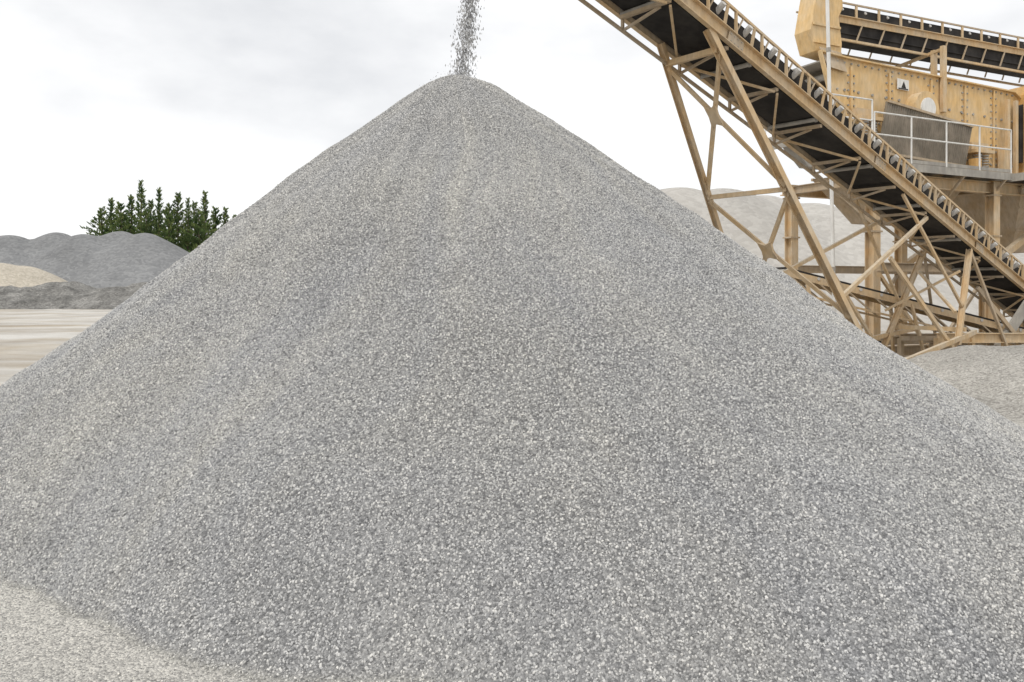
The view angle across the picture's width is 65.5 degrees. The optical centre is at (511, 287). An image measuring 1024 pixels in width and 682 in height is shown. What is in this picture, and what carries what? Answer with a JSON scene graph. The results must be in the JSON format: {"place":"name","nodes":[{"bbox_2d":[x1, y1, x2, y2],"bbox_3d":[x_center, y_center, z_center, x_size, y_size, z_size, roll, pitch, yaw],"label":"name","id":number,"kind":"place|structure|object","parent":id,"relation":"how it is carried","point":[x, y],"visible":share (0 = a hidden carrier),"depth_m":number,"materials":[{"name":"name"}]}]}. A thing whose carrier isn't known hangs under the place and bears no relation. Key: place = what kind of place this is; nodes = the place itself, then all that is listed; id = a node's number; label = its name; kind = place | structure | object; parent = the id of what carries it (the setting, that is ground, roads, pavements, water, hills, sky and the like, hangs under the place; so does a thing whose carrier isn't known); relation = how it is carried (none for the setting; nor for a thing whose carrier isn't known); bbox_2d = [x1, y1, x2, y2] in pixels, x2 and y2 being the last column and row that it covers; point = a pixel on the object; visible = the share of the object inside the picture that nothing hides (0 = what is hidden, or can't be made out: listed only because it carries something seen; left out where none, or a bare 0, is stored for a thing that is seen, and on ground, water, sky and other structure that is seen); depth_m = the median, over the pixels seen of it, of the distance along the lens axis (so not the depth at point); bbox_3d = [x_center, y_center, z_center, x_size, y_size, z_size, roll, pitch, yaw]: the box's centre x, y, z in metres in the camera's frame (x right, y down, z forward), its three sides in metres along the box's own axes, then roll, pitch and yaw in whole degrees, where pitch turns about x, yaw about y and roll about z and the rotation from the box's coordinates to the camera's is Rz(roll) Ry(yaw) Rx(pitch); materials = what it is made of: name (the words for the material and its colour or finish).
{"place":"outdoors","nodes":[
{"label":"outdoors","id":0,"kind":"place"},
{"bbox_2d":[430,0,484,83],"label":"falling gravel","id":1,"kind":"structure","parent":0,"point":[469,18],"depth_m":13.20,"materials":[{"name":"grey gravel"}]},
{"bbox_2d":[0,309,978,385],"bbox_3d":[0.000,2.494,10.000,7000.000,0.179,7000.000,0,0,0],"label":"ground","id":2,"kind":"structure","parent":0,"point":[28,337],"depth_m":44.61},
{"bbox_2d":[0,263,67,287],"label":"sand heap","id":3,"kind":"object","parent":2,"relation":"on","point":[19,276],"visible":0.38,"depth_m":105.86,"materials":[{"name":"beige sand"}]},
{"bbox_2d":[0,281,146,309],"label":"dirt bank","id":4,"kind":"structure","parent":2,"relation":"on","point":[66,295],"depth_m":95.41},
{"bbox_2d":[0,231,188,287],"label":"crushed stone heap","id":5,"kind":"object","parent":2,"relation":"on","point":[119,258],"visible":0.47,"depth_m":124.14,"materials":[{"name":"grey gravel"}]},
{"bbox_2d":[79,206,116,235],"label":"pine tree","id":6,"kind":"object","parent":2,"relation":"on","point":[101,219],"visible":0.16,"depth_m":157.56,"materials":[{"name":"green plant"}]},
{"bbox_2d":[102,197,123,230],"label":"pine tree","id":7,"kind":"object","parent":2,"relation":"on","point":[111,204],"visible":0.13,"depth_m":162.85,"materials":[{"name":"green plant"}]},
{"bbox_2d":[99,201,128,233],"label":"pine tree","id":8,"kind":"object","parent":2,"relation":"on","point":[119,207],"visible":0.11,"depth_m":167.56,"materials":[{"name":"green plant"}]},
{"bbox_2d":[104,211,132,232],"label":"pine tree","id":9,"kind":"object","parent":2,"relation":"on","point":[121,222],"visible":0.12,"depth_m":154.70,"materials":[{"name":"green plant"}]},
{"bbox_2d":[123,194,139,233],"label":"pine tree","id":10,"kind":"object","parent":2,"relation":"on","point":[130,202],"visible":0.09,"depth_m":159.69,"materials":[{"name":"green plant"}]},
{"bbox_2d":[130,179,150,233],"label":"pine tree","id":11,"kind":"object","parent":2,"relation":"on","point":[141,196],"visible":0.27,"depth_m":157.78,"materials":[{"name":"green plant"}]},
{"bbox_2d":[134,208,157,234],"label":"pine tree","id":12,"kind":"object","parent":2,"relation":"on","point":[144,227],"visible":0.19,"depth_m":152.76,"materials":[{"name":"green plant"}]},
{"bbox_2d":[144,199,155,232],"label":"pine tree","id":13,"kind":"object","parent":2,"relation":"on","point":[151,205],"visible":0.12,"depth_m":163.87,"materials":[{"name":"green plant"}]},
{"bbox_2d":[151,187,176,242],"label":"pine tree","id":14,"kind":"object","parent":2,"relation":"on","point":[157,222],"visible":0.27,"depth_m":158.85,"materials":[{"name":"green plant"}]},
{"bbox_2d":[152,202,183,243],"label":"pine tree","id":15,"kind":"object","parent":2,"relation":"on","point":[167,207],"visible":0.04,"depth_m":164.74,"materials":[{"name":"green plant"}]},
{"bbox_2d":[155,210,190,247],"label":"pine tree","id":16,"kind":"object","parent":2,"relation":"on","point":[170,228],"visible":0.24,"depth_m":151.75,"materials":[{"name":"green plant"}]},
{"bbox_2d":[175,197,193,249],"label":"pine tree","id":17,"kind":"object","parent":2,"relation":"on","point":[188,220],"visible":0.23,"depth_m":157.80,"materials":[{"name":"green plant"}]},
{"bbox_2d":[168,191,202,246],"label":"pine tree","id":18,"kind":"object","parent":2,"relation":"on","point":[178,216],"visible":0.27,"depth_m":160.77,"materials":[{"name":"green plant"}]},
{"bbox_2d":[179,200,203,241],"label":"pine tree","id":19,"kind":"object","parent":2,"relation":"on","point":[194,207],"visible":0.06,"depth_m":164.74,"materials":[{"name":"green plant"}]},
{"bbox_2d":[172,211,216,252],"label":"pine tree","id":20,"kind":"object","parent":2,"relation":"on","point":[199,228],"visible":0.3,"depth_m":153.14,"materials":[{"name":"green plant"}]},
{"bbox_2d":[191,191,215,242],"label":"pine tree","id":21,"kind":"object","parent":2,"relation":"on","point":[205,203],"visible":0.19,"depth_m":159.86,"materials":[{"name":"green plant"}]},
{"bbox_2d":[206,206,222,235],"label":"pine tree","id":22,"kind":"object","parent":2,"relation":"on","point":[214,220],"visible":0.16,"depth_m":162.71,"materials":[{"name":"green plant"}]},
{"bbox_2d":[219,206,229,226],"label":"pine tree","id":23,"kind":"object","parent":2,"relation":"on","point":[224,216],"visible":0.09,"depth_m":161.80,"materials":[{"name":"green plant"}]},
{"bbox_2d":[0,74,1023,681],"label":"gravel pile","id":24,"kind":"object","parent":2,"relation":"on","point":[456,378],"visible":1,"depth_m":6.70,"materials":[{"name":"grey gravel"}]},
{"bbox_2d":[578,0,1023,358],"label":"stacker conveyor","id":25,"kind":"object","parent":2,"relation":"on","point":[725,55],"visible":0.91,"depth_m":18.90,"materials":[{"name":"beige metal"}]},
{"bbox_2d":[825,0,835,311],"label":"metal pole","id":26,"kind":"object","parent":2,"relation":"on","point":[828,49],"visible":0.37,"depth_m":23.95,"materials":[{"name":"beige metal"}]},
{"bbox_2d":[660,187,1023,331],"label":"pale stone heap","id":27,"kind":"object","parent":2,"relation":"on","point":[756,215],"visible":0.16,"depth_m":53.85,"materials":[{"name":"grey gravel"}]},
{"bbox_2d":[764,0,1023,356],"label":"screening plant","id":28,"kind":"object","parent":2,"relation":"on","point":[959,143],"visible":0.76,"depth_m":29.34,"materials":[{"name":"yellow paint"}]},
{"bbox_2d":[775,267,1023,351],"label":"transfer conveyor","id":29,"kind":"object","parent":2,"relation":"on","point":[912,307],"visible":0.57,"depth_m":25.06,"materials":[{"name":"beige metal"}]},
{"bbox_2d":[897,286,1023,356],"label":"steel skid frame","id":30,"kind":"object","parent":2,"relation":"on","point":[1012,325],"visible":0.6,"depth_m":24.92,"materials":[{"name":"beige paint"}]},
{"bbox_2d":[904,344,1023,423],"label":"fine gravel mound","id":31,"kind":"object","parent":2,"relation":"on","point":[992,377],"visible":0.37,"depth_m":17.14,"materials":[{"name":"grey gravel"}]},
{"bbox_2d":[0,0,1023,238],"label":"sky","id":32,"kind":"structure","parent":0,"point":[226,99],"materials":[{"name":"white"}]}
]}

